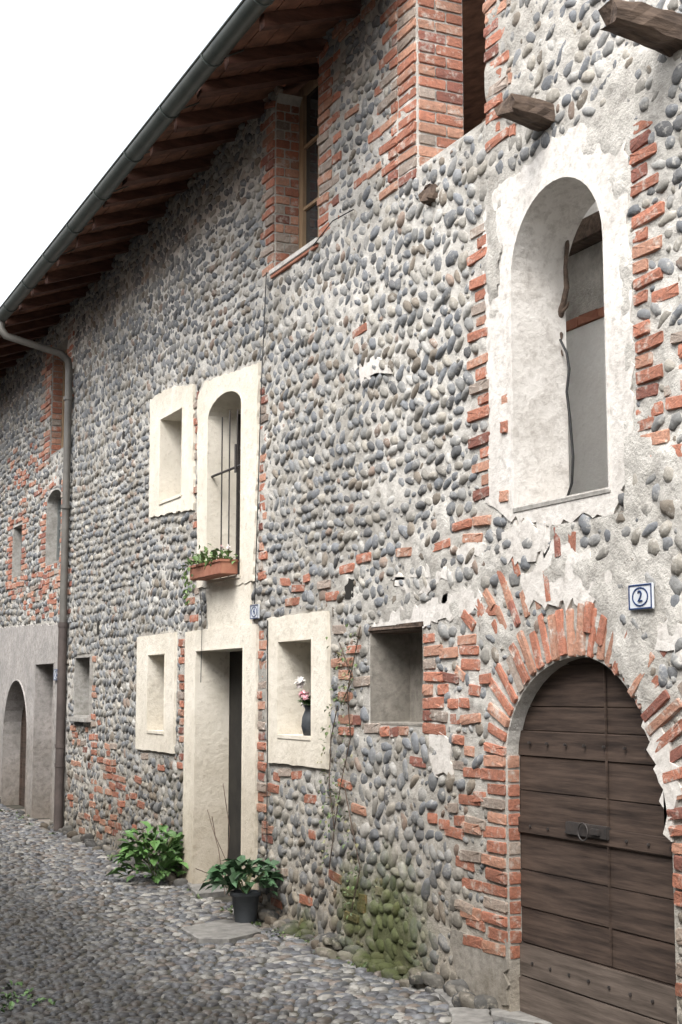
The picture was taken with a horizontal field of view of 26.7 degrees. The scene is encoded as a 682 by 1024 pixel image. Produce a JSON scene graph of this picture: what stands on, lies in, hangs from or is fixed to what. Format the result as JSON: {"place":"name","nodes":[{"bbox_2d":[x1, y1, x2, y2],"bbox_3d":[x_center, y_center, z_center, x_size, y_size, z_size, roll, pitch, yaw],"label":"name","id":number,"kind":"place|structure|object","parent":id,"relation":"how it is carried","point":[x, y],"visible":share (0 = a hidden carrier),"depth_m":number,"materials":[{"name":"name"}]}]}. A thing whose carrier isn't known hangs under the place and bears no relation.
{"place":"outdoors","nodes":[
{"label":"outdoors","id":0,"kind":"place"},
{"bbox_2d":[61,350,67,447],"bbox_3d":[-3.097,-1.306,16.528,0.056,1.298,0.765,3,-8,-25],"label":"window","id":1,"kind":"structure","parent":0,"point":[62,434],"depth_m":16.80,"materials":[{"name":"brown wood"}]},
{"bbox_2d":[0,0,240,305],"label":"sky","id":2,"kind":"structure","parent":0,"point":[79,79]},
{"bbox_2d":[0,805,493,1023],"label":"ground","id":3,"kind":"structure","parent":0,"point":[227,899],"depth_m":8.11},
{"bbox_2d":[187,882,229,897],"bbox_3d":[-1.061,2.965,11.328,0.282,0.052,0.953,2,-7,-12],"label":"doorstep","id":4,"kind":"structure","parent":3,"relation":"on","point":[203,892],"depth_m":11.00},
{"bbox_2d":[181,920,260,944],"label":"paving slab","id":5,"kind":"structure","parent":3,"relation":"on","point":[219,932],"depth_m":9.34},
{"bbox_2d":[199,855,283,922],"bbox_3d":[-0.662,2.570,9.783,0.584,0.425,0.660,3,-8,-25],"label":"potted plant","id":6,"kind":"object","parent":5,"relation":"on","point":[245,900],"visible":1,"depth_m":9.71,"materials":[{"name":"green plant"}]},
{"bbox_2d":[0,797,497,1008],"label":"footing stones","id":7,"kind":"object","parent":3,"relation":"on","point":[328,945],"visible":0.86,"depth_m":8.61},
{"bbox_2d":[0,0,679,1023],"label":"front wall","id":8,"kind":"structure","parent":3,"relation":"on","point":[522,704],"depth_m":8.58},
{"bbox_2d":[1,679,27,812],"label":"door reveal","id":9,"kind":"object","parent":8,"relation":"attached to","point":[14,707],"depth_m":18.16,"materials":[{"name":"paint"}]},
{"bbox_2d":[12,523,22,577],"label":"window reveal","id":10,"kind":"object","parent":8,"relation":"attached to","point":[16,557],"depth_m":18.35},
{"bbox_2d":[19,702,25,806],"bbox_3d":[-3.765,2.848,17.654,0.056,1.616,1.406,3,-8,-25],"label":"arched door","id":11,"kind":"structure","parent":8,"relation":"attached to","point":[22,766],"depth_m":18.10,"materials":[{"name":"brown wood"}]},
{"bbox_2d":[0,623,66,826],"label":"faded render","id":12,"kind":"object","parent":8,"relation":"attached to","point":[24,649],"visible":0.57,"depth_m":16.98,"materials":[{"name":"paint"}]},
{"bbox_2d":[0,321,72,621],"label":"downspout","id":13,"kind":"object","parent":8,"relation":"attached to","point":[61,354],"visible":1,"depth_m":15.63,"materials":[{"name":"metal"}]},
{"bbox_2d":[31,662,54,824],"bbox_3d":[-3.223,2.611,16.290,0.330,1.792,0.915,3,-8,-25],"label":"door reveal","id":14,"kind":"object","parent":8,"relation":"attached to","point":[42,745],"depth_m":16.65,"materials":[{"name":"paint"}]},
{"bbox_2d":[45,489,61,565],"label":"window reveal","id":15,"kind":"object","parent":8,"relation":"attached to","point":[54,497],"depth_m":16.70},
{"bbox_2d":[56,496,60,560],"bbox_3d":[-3.144,0.170,16.445,0.056,0.889,0.734,3,-8,-25],"label":"window","id":16,"kind":"structure","parent":15,"relation":"in","point":[58,529],"depth_m":16.71,"materials":[{"name":"grey wood"}]},
{"bbox_2d":[53,669,56,680],"bbox_3d":[-3.094,1.780,15.733,0.045,0.128,0.295,3,-8,-25],"label":"house number sign","id":17,"kind":"object","parent":8,"relation":"attached to","point":[55,675],"visible":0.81,"depth_m":15.78,"materials":[{"name":"white ceramic"}]},
{"bbox_2d":[50,337,67,455],"bbox_3d":[-3.139,-1.308,16.509,0.204,1.258,0.725,3,-8,-25],"label":"window reveal","id":18,"kind":"object","parent":8,"relation":"attached to","point":[63,345],"depth_m":16.78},
{"bbox_2d":[54,763,64,766],"bbox_3d":[-2.993,2.691,15.283,0.112,0.040,0.112,3,-8,-25],"label":"pipe collar","id":19,"kind":"object","parent":8,"relation":"attached to","point":[59,764],"visible":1,"depth_m":15.24,"materials":[{"name":"metal"}]},
{"bbox_2d":[55,744,64,747],"bbox_3d":[-2.993,2.493,15.308,0.112,0.040,0.112,3,-8,-25],"label":"pipe collar","id":20,"kind":"object","parent":8,"relation":"attached to","point":[59,745],"visible":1,"depth_m":15.26,"materials":[{"name":"metal"}]},
{"bbox_2d":[53,622,67,830],"bbox_3d":[-2.993,2.277,15.335,0.100,2.195,0.100,3,-8,-25],"label":"downspout foot","id":21,"kind":"object","parent":8,"relation":"attached to","point":[60,726],"visible":0.88,"depth_m":15.30},
{"bbox_2d":[58,623,67,626],"bbox_3d":[-2.993,1.218,15.468,0.112,0.040,0.112,3,-8,-25],"label":"pipe collar","id":22,"kind":"object","parent":8,"relation":"attached to","point":[62,624],"visible":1,"depth_m":15.42,"materials":[{"name":"metal"}]},
{"bbox_2d":[63,396,73,400],"bbox_3d":[-2.993,-1.246,15.777,0.112,0.040,0.112,3,-8,-25],"label":"pipe collar","id":23,"kind":"object","parent":8,"relation":"attached to","point":[68,398],"visible":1,"depth_m":15.73,"materials":[{"name":"metal"}]},
{"bbox_2d":[69,717,91,722],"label":"shutter sill","id":24,"kind":"structure","parent":8,"relation":"attached to","point":[81,719],"depth_m":14.59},
{"bbox_2d":[73,656,92,717],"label":"window reveal","id":25,"kind":"object","parent":8,"relation":"attached to","point":[83,675],"depth_m":15.07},
{"bbox_2d":[146,730,163,734],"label":"sill","id":26,"kind":"structure","parent":8,"relation":"attached to","point":[159,732],"depth_m":12.51,"materials":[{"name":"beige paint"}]},
{"bbox_2d":[146,652,164,732],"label":"window reveal","id":27,"kind":"object","parent":8,"relation":"attached to","point":[155,691],"depth_m":12.75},
{"bbox_2d":[135,632,176,753],"bbox_3d":[-1.620,1.577,12.558,0.025,1.016,1.100,3,-8,-25],"label":"window surround","id":28,"kind":"object","parent":8,"relation":"attached to","point":[166,643],"visible":1,"depth_m":12.44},
{"bbox_2d":[158,493,181,504],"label":"sill","id":29,"kind":"structure","parent":8,"relation":"attached to","point":[170,499],"depth_m":12.41,"materials":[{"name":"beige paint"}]},
{"bbox_2d":[158,406,182,503],"bbox_3d":[-1.342,-0.480,12.541,0.310,0.770,0.638,3,-8,-25],"label":"window reveal","id":30,"kind":"object","parent":8,"relation":"attached to","point":[170,452],"depth_m":12.79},
{"bbox_2d":[149,384,195,516],"bbox_3d":[-1.473,-0.526,12.503,0.023,1.172,1.264,3,-8,-25],"label":"window surround","id":31,"kind":"object","parent":8,"relation":"attached to","point":[166,402],"visible":1,"depth_m":12.37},
{"bbox_2d":[200,592,201,681],"bbox_3d":[-1.121,0.992,11.473,0.008,0.733,0.094,2,-8,-18],"label":"wall cable","id":32,"kind":"object","parent":8,"relation":"attached to","point":[201,636],"depth_m":11.43,"materials":[{"name":"black rubber"}]},
{"bbox_2d":[179,543,239,605],"bbox_3d":[-1.011,0.466,11.095,0.255,0.496,0.883,3,-8,-25],"label":"flower box","id":33,"kind":"object","parent":8,"relation":"attached to","point":[210,568],"visible":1,"depth_m":11.02,"materials":[{"name":"ceramic"}]},
{"bbox_2d":[192,646,243,886],"bbox_3d":[-0.807,2.015,11.070,0.320,1.926,1.092,3,-8,-25],"label":"door reveal","id":34,"kind":"object","parent":8,"relation":"attached to","point":[211,738],"depth_m":11.54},
{"bbox_2d":[227,651,241,889],"bbox_3d":[-0.669,2.013,11.134,0.056,1.946,1.132,3,-8,-25],"label":"entrance door","id":35,"kind":"structure","parent":34,"relation":"attached to","point":[235,747],"depth_m":11.47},
{"bbox_2d":[182,624,258,889],"bbox_3d":[-0.941,1.925,11.028,0.025,2.070,1.612,3,-8,-25],"label":"door surround","id":36,"kind":"object","parent":8,"relation":"attached to","point":[246,637],"visible":0.81,"depth_m":10.59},
{"bbox_2d":[206,574,239,584],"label":"sill","id":37,"kind":"structure","parent":8,"relation":"attached to","point":[233,577],"depth_m":11.09,"materials":[{"name":"beige paint"}]},
{"bbox_2d":[205,389,241,583],"bbox_3d":[-0.778,-0.203,11.273,0.310,1.488,0.781,3,-8,-25],"label":"window reveal","id":38,"kind":"object","parent":8,"relation":"attached to","point":[224,403],"depth_m":11.60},
{"bbox_2d":[220,417,222,552],"bbox_3d":[-0.946,-0.113,11.375,0.012,1.295,0.010,3,-8,-25],"label":"window bar","id":39,"kind":"object","parent":38,"relation":"attached to","point":[221,482],"depth_m":11.39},
{"bbox_2d":[211,464,239,477],"bbox_3d":[-0.883,-0.327,11.240,0.020,0.017,0.781,3,-8,-25],"label":"window bar","id":40,"kind":"object","parent":38,"relation":"attached to","point":[222,472],"depth_m":11.30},
{"bbox_2d":[228,410,230,555],"bbox_3d":[-0.874,-0.144,11.222,0.012,1.318,0.010,3,-8,-25],"label":"window bar","id":41,"kind":"object","parent":38,"relation":"attached to","point":[229,479],"depth_m":11.22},
{"bbox_2d":[234,444,236,472],"bbox_3d":[-0.806,-0.410,10.986,0.020,0.220,0.017,3,-8,-25],"label":"window bar","id":42,"kind":"object","parent":38,"relation":"attached to","point":[235,459],"depth_m":10.98,"materials":[{"name":"metal"}]},
{"bbox_2d":[236,409,237,574],"bbox_3d":[-0.802,-0.152,11.065,0.012,1.295,0.010,3,-8,-25],"label":"window bar","id":43,"kind":"object","parent":38,"relation":"attached to","point":[237,484],"depth_m":11.07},
{"bbox_2d":[237,414,240,574],"bbox_3d":[-0.670,-0.197,11.323,0.056,1.528,0.821,3,-8,-25],"label":"bar","id":44,"kind":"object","parent":38,"relation":"in","point":[238,508],"depth_m":11.62,"materials":[{"name":"beige paint"}]},
{"bbox_2d":[196,362,260,587],"bbox_3d":[-0.893,-0.273,11.202,0.024,1.731,1.376,3,-8,-25],"label":"window surround","id":45,"kind":"object","parent":8,"relation":"attached to","point":[245,382],"visible":0.96,"depth_m":10.82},
{"bbox_2d":[206,580,252,629],"bbox_3d":[-0.866,0.694,11.031,0.019,0.427,1.013,3,-8,-25],"label":"plaster panel","id":46,"kind":"object","parent":8,"relation":"attached to","point":[228,606],"visible":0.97,"depth_m":10.98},
{"bbox_2d":[0,0,471,377],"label":"rafters","id":47,"kind":"object","parent":8,"relation":"attached to","point":[70,277],"visible":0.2,"depth_m":11.68,"materials":[{"name":"brown wood"}]},
{"bbox_2d":[42,249,73,262],"bbox_3d":[-2.673,-2.427,13.587,0.306,0.165,0.012,3,-8,-25],"label":"gutter bracket","id":48,"kind":"object","parent":47,"relation":"attached to","point":[58,258],"visible":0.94,"depth_m":13.57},
{"bbox_2d":[66,222,92,233],"bbox_3d":[-2.296,-2.545,12.778,0.306,0.165,0.012,3,-8,-25],"label":"gutter bracket","id":49,"kind":"object","parent":47,"relation":"attached to","point":[78,232],"visible":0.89,"depth_m":12.75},
{"bbox_2d":[93,186,128,200],"bbox_3d":[-1.919,-2.664,11.970,0.306,0.165,0.012,3,-8,-25],"label":"gutter bracket","id":50,"kind":"object","parent":47,"relation":"attached to","point":[110,196],"visible":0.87,"depth_m":11.95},
{"bbox_2d":[123,151,149,162],"bbox_3d":[-1.542,-2.782,11.161,0.306,0.165,0.012,3,-8,-25],"label":"gutter bracket","id":51,"kind":"object","parent":47,"relation":"attached to","point":[134,161],"visible":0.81,"depth_m":11.12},
{"bbox_2d":[0,0,272,321],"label":"gutter","id":52,"kind":"object","parent":47,"relation":"attached to","point":[237,27],"visible":1,"depth_m":10.69,"materials":[{"name":"metal"}]},
{"bbox_2d":[0,0,244,308],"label":"gutter bead","id":53,"kind":"object","parent":52,"relation":"attached to","point":[160,105],"visible":1,"depth_m":10.74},
{"bbox_2d":[159,102,198,118],"bbox_3d":[-1.166,-2.901,10.352,0.306,0.165,0.012,3,-8,-25],"label":"gutter bracket","id":54,"kind":"object","parent":47,"relation":"attached to","point":[179,113],"visible":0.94,"depth_m":10.33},
{"bbox_2d":[200,50,243,67],"bbox_3d":[-0.789,-3.020,9.543,0.306,0.165,0.012,3,-8,-25],"label":"gutter bracket","id":55,"kind":"object","parent":47,"relation":"attached to","point":[220,64],"visible":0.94,"depth_m":9.52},
{"bbox_2d":[253,0,273,6],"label":"gutter bracket","id":56,"kind":"object","parent":47,"relation":"attached to","point":[257,3],"visible":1,"depth_m":8.70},
{"bbox_2d":[250,604,261,618],"bbox_3d":[-0.615,0.726,10.444,0.045,0.105,0.168,3,-8,-25],"label":"house number sign","id":57,"kind":"object","parent":8,"relation":"attached to","point":[255,609],"visible":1,"depth_m":10.41,"materials":[{"name":"white ceramic"}]},
{"bbox_2d":[254,272,266,603],"bbox_3d":[-0.594,-0.548,10.524,0.016,2.432,0.209,3,-8,-23],"label":"wall cable","id":58,"kind":"object","parent":8,"relation":"attached to","point":[259,438],"depth_m":10.51,"materials":[{"name":"black rubber"}]},
{"bbox_2d":[266,620,267,894],"bbox_3d":[-0.518,1.711,10.079,0.008,1.901,0.025,3,-8,-25],"label":"wall cable","id":59,"kind":"object","parent":8,"relation":"attached to","point":[267,749],"depth_m":10.08,"materials":[{"name":"black rubber"}]},
{"bbox_2d":[276,637,311,738],"bbox_3d":[-0.180,1.200,9.789,0.310,0.667,0.610,3,-8,-25],"label":"window reveal","id":60,"kind":"object","parent":8,"relation":"attached to","point":[293,659],"depth_m":10.03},
{"bbox_2d":[277,734,310,740],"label":"sill","id":61,"kind":"structure","parent":8,"relation":"attached to","point":[294,737],"depth_m":9.69,"materials":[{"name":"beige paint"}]},
{"bbox_2d":[293,676,310,735],"bbox_3d":[-0.208,1.294,9.607,0.190,0.394,0.186,3,-8,-25],"label":"flower vase","id":62,"kind":"object","parent":61,"relation":"on","point":[305,700],"visible":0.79,"depth_m":9.56,"materials":[{"name":"ceramic"}]},
{"bbox_2d":[269,237,319,275],"bbox_3d":[-0.207,-1.793,10.217,0.315,0.039,0.861,3,-8,-25],"label":"brick window sill","id":63,"kind":"structure","parent":8,"relation":"attached to","point":[293,256],"depth_m":10.12,"materials":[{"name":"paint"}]},
{"bbox_2d":[270,244,318,278],"bbox_3d":[-0.331,-1.767,10.157,0.028,0.025,0.841,3,-8,-25],"label":"red sill edge","id":64,"kind":"object","parent":8,"relation":"attached to","point":[291,263],"visible":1,"depth_m":10.13,"materials":[{"name":"brick"}]},
{"bbox_2d":[266,611,330,768],"bbox_3d":[-0.296,1.199,9.709,0.027,1.019,1.053,3,-8,-25],"label":"window surround","id":65,"kind":"object","parent":8,"relation":"attached to","point":[315,626],"visible":0.98,"depth_m":9.49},
{"bbox_2d":[299,77,318,248],"bbox_3d":[-0.124,-2.508,10.346,0.056,1.459,0.841,3,-8,-25],"label":"window","id":66,"kind":"structure","parent":8,"relation":"in","point":[312,175],"depth_m":10.60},
{"bbox_2d":[313,209,353,245],"bbox_3d":[-0.061,-1.887,9.511,0.020,0.070,0.655,3,-8,-24],"label":"wall cable","id":67,"kind":"object","parent":8,"relation":"attached to","point":[330,223],"depth_m":9.50,"materials":[{"name":"black rubber"}]},
{"bbox_2d":[317,624,360,923],"bbox_3d":[-0.017,1.607,8.901,0.086,1.813,0.622,3,-8,-25],"label":"ivy","id":68,"kind":"object","parent":8,"relation":"attached to","point":[332,733],"visible":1,"depth_m":8.91,"materials":[{"name":"green plant"}]},
{"bbox_2d":[0,0,681,1023],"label":"cobble masonry","id":69,"kind":"object","parent":8,"relation":"attached to","point":[388,832],"visible":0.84,"depth_m":9.53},
{"bbox_2d":[35,0,681,1013],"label":"mortar relief","id":70,"kind":"object","parent":69,"relation":"attached to","point":[609,124],"visible":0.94,"depth_m":8.24},
{"bbox_2d":[493,517,551,565],"bbox_3d":[0.911,0.150,7.215,0.018,0.236,0.552,3,-8,-25],"label":"lime patch","id":71,"kind":"object","parent":70,"relation":"attached to","point":[517,534],"visible":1,"depth_m":7.17,"materials":[{"name":"paint"}]},
{"bbox_2d":[344,578,354,598],"bbox_3d":[0.068,0.488,9.059,0.040,0.140,0.137,3,-8,-25],"label":"putlog hole","id":72,"kind":"object","parent":8,"relation":"attached to","point":[349,587],"visible":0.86,"depth_m":9.05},
{"bbox_2d":[353,356,391,385],"bbox_3d":[0.197,-0.887,8.907,0.018,0.181,0.526,3,-8,-25],"label":"lime patch","id":73,"kind":"object","parent":8,"relation":"attached to","point":[367,370],"visible":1,"depth_m":8.92,"materials":[{"name":"paint"}]},
{"bbox_2d":[368,621,423,633],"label":"lintel beam","id":74,"kind":"structure","parent":8,"relation":"attached to","point":[408,628],"depth_m":8.49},
{"bbox_2d":[370,628,424,725],"bbox_3d":[0.451,0.961,8.473,0.283,0.581,0.691,3,-8,-25],"label":"niche reveal","id":75,"kind":"object","parent":8,"relation":"attached to","point":[389,679],"visible":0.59,"depth_m":8.76,"materials":[{"name":"paint"}]},
{"bbox_2d":[409,632,422,721],"bbox_3d":[0.575,0.968,8.529,0.030,0.621,0.731,3,-8,-25],"label":"niche back","id":76,"kind":"object","parent":8,"relation":"attached to","point":[416,667],"visible":0.07,"depth_m":8.74,"materials":[{"name":"paint"}]},
{"bbox_2d":[390,564,452,600],"bbox_3d":[0.452,0.402,8.187,0.018,0.200,0.786,3,-8,-25],"label":"lime patch","id":77,"kind":"object","parent":8,"relation":"attached to","point":[439,576],"visible":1,"depth_m":8.11,"materials":[{"name":"paint"}]},
{"bbox_2d":[371,585,481,627],"bbox_3d":[0.454,0.553,8.171,0.009,0.218,1.394,3,-8,-25],"label":"lintel patch","id":78,"kind":"object","parent":8,"relation":"attached to","point":[429,611],"visible":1,"depth_m":7.98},
{"bbox_2d":[418,183,437,206],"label":"beam end","id":79,"kind":"structure","parent":8,"relation":"attached to","point":[428,195],"depth_m":8.27,"materials":[{"name":"brown wood"}]},
{"bbox_2d":[429,732,453,777],"bbox_3d":[0.548,1.327,7.860,0.018,0.251,0.265,3,-8,-25],"label":"lime patch","id":80,"kind":"object","parent":8,"relation":"attached to","point":[440,761],"visible":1,"depth_m":7.84,"materials":[{"name":"paint"}]},
{"bbox_2d":[456,538,486,570],"bbox_3d":[0.705,0.222,7.656,0.018,0.175,0.347,3,-8,-25],"label":"lime patch","id":81,"kind":"object","parent":8,"relation":"attached to","point":[465,548],"visible":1,"depth_m":7.67,"materials":[{"name":"paint"}]},
{"bbox_2d":[450,930,509,1008],"bbox_3d":[0.710,2.354,7.385,0.013,0.403,0.594,3,-8,-25],"label":"plaster patch","id":82,"kind":"object","parent":8,"relation":"attached to","point":[479,971],"visible":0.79,"depth_m":7.35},
{"bbox_2d":[494,93,554,131],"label":"projecting beam","id":83,"kind":"structure","parent":8,"relation":"attached to","point":[534,114],"depth_m":7.13,"materials":[{"name":"brown wood"}]},
{"bbox_2d":[482,104,634,525],"bbox_3d":[1.046,-0.876,7.054,0.011,1.999,1.356,3,-8,-25],"label":"loggia surround","id":84,"kind":"object","parent":8,"relation":"attached to","point":[516,193],"visible":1,"depth_m":6.98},
{"bbox_2d":[509,173,610,510],"bbox_3d":[1.201,-0.845,7.091,0.336,1.617,0.848,3,-8,-25],"label":"loggia reveal","id":85,"kind":"object","parent":8,"relation":"attached to","point":[557,208],"visible":0.62,"depth_m":7.43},
{"bbox_2d":[559,339,574,495],"bbox_3d":[1.163,-0.485,7.390,0.014,0.853,0.111,3,-8,-25],"label":"black hose","id":86,"kind":"object","parent":85,"relation":"attached to","point":[569,415],"visible":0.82,"depth_m":7.36,"materials":[{"name":"rubber"}]},
{"bbox_2d":[513,487,610,512],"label":"loggia sill","id":87,"kind":"structure","parent":8,"relation":"attached to","point":[542,504],"depth_m":6.90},
{"bbox_2d":[558,240,569,355],"bbox_3d":[1.137,-1.198,7.607,0.058,0.785,0.255,3,-8,-25],"label":"dead branch","id":88,"kind":"object","parent":8,"relation":"attached to","point":[563,307],"visible":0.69,"depth_m":7.52,"materials":[{"name":"brown wood"}]},
{"bbox_2d":[520,539,611,611],"bbox_3d":[1.074,0.309,6.840,0.018,0.380,0.802,3,-8,-25],"label":"lime patch","id":89,"kind":"object","parent":8,"relation":"attached to","point":[568,588],"visible":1,"depth_m":6.87,"materials":[{"name":"paint"}]},
{"bbox_2d":[518,657,675,1023],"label":"carriage door","id":90,"kind":"structure","parent":8,"relation":"attached to","point":[564,895],"depth_m":6.69,"materials":[{"name":"brown wood"}]},
{"bbox_2d":[577,822,588,841],"bbox_3d":[1.123,1.487,6.675,0.008,0.088,0.087,3,-8,-25],"label":"door ring","id":91,"kind":"object","parent":90,"relation":"attached to","point":[585,839],"depth_m":6.67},
{"bbox_2d":[565,821,610,840],"bbox_3d":[1.141,1.483,6.684,0.040,0.060,0.340,3,-8,-25],"label":"door lock","id":92,"kind":"object","parent":90,"relation":"attached to","point":[598,832],"depth_m":6.65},
{"bbox_2d":[518,664,672,966],"bbox_3d":[1.174,1.381,6.666,0.019,1.380,1.326,3,-8,-25],"label":"door stile","id":93,"kind":"object","parent":90,"relation":"attached to","point":[659,845],"depth_m":6.55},
{"bbox_2d":[519,942,676,1023],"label":"door foot","id":94,"kind":"object","parent":90,"relation":"attached to","point":[548,1003],"depth_m":6.64},
{"bbox_2d":[527,741,676,1010],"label":"door nails","id":95,"kind":"object","parent":90,"relation":"attached to","point":[626,841],"depth_m":6.60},
{"bbox_2d":[598,0,681,56],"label":"projecting beam","id":96,"kind":"structure","parent":8,"relation":"attached to","point":[650,27],"depth_m":6.15,"materials":[{"name":"brown wood"}]},
{"bbox_2d":[628,582,654,610],"bbox_3d":[1.319,0.369,6.262,0.045,0.114,0.172,3,-8,-25],"label":"house number sign","id":97,"kind":"object","parent":8,"relation":"attached to","point":[641,596],"visible":1,"depth_m":6.24,"materials":[{"name":"white ceramic"}]},
{"bbox_2d":[625,604,681,662],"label":"lime patch","id":98,"kind":"object","parent":8,"relation":"attached to","point":[666,641],"visible":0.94,"depth_m":6.11,"materials":[{"name":"paint"}]},
{"bbox_2d":[641,721,681,841],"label":"lime patch","id":99,"kind":"object","parent":8,"relation":"attached to","point":[672,791],"visible":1,"depth_m":6.07,"materials":[{"name":"paint"}]},
{"bbox_2d":[5,0,681,996],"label":"bricks","id":100,"kind":"object","parent":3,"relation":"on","point":[561,642],"visible":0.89,"depth_m":7.95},
{"bbox_2d":[434,988,453,1007],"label":"paving slab","id":101,"kind":"structure","parent":3,"relation":"on","point":[446,998],"depth_m":7.48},
{"bbox_2d":[448,1007,492,1023],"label":"paving slab","id":102,"kind":"structure","parent":3,"relation":"on","point":[462,1015],"depth_m":7.02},
{"bbox_2d":[489,1008,551,1023],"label":"paving slab","id":103,"kind":"structure","parent":3,"relation":"on","point":[516,1017],"depth_m":7.00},
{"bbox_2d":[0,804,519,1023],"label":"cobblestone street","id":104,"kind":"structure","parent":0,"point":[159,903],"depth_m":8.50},
{"bbox_2d":[106,821,188,883],"bbox_3d":[-1.552,2.770,11.673,0.640,0.486,0.713,3,-8,-25],"label":"leafy shrub","id":105,"kind":"object","parent":104,"relation":"on","point":[167,859],"visible":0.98,"depth_m":11.63,"materials":[{"name":"green plant"}]},
{"bbox_2d":[0,809,375,1012],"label":"weeds","id":106,"kind":"object","parent":104,"relation":"on","point":[11,1003],"visible":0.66,"depth_m":7.79,"materials":[{"name":"green plant"}]},
{"bbox_2d":[195,784,231,897],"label":"climbing twigs","id":107,"kind":"object","parent":104,"relation":"on","point":[217,840],"visible":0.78,"depth_m":10.60,"materials":[{"name":"plant"}]},
{"bbox_2d":[310,643,310,695],"bbox_3d":[-0.072,1.206,9.838,0.056,0.707,0.650,3,-8,-25],"label":"window","id":108,"kind":"structure","parent":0,"point":[310,669],"depth_m":10.11,"materials":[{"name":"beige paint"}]},
{"bbox_2d":[566,241,603,320],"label":"interior upper wall","id":109,"kind":"structure","parent":0,"point":[586,282],"depth_m":9.97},
{"bbox_3d":[2.164,0.498,14.815,7.990,6.500,29.000,3,-8,-25],"label":"back of house","id":110,"kind":"object","parent":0,"visible":0},
{"bbox_2d":[0,0,486,347],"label":"eave boards","id":111,"kind":"object","parent":110,"relation":"on","point":[474,51],"visible":0.22,"depth_m":11.12,"materials":[{"name":"wood"}]},
{"bbox_2d":[566,201,607,494],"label":"interior walls","id":112,"kind":"structure","parent":110,"relation":"attached to","point":[585,346],"depth_m":9.85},
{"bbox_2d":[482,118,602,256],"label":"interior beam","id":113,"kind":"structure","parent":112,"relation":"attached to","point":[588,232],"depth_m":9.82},
{"bbox_2d":[566,306,603,331],"bbox_3d":[3.189,-1.714,6.904,0.200,0.078,8.390,3,-8,-25],"label":"interior brick course","id":114,"kind":"object","parent":112,"relation":"attached to","point":[584,319],"visible":0.12,"depth_m":9.92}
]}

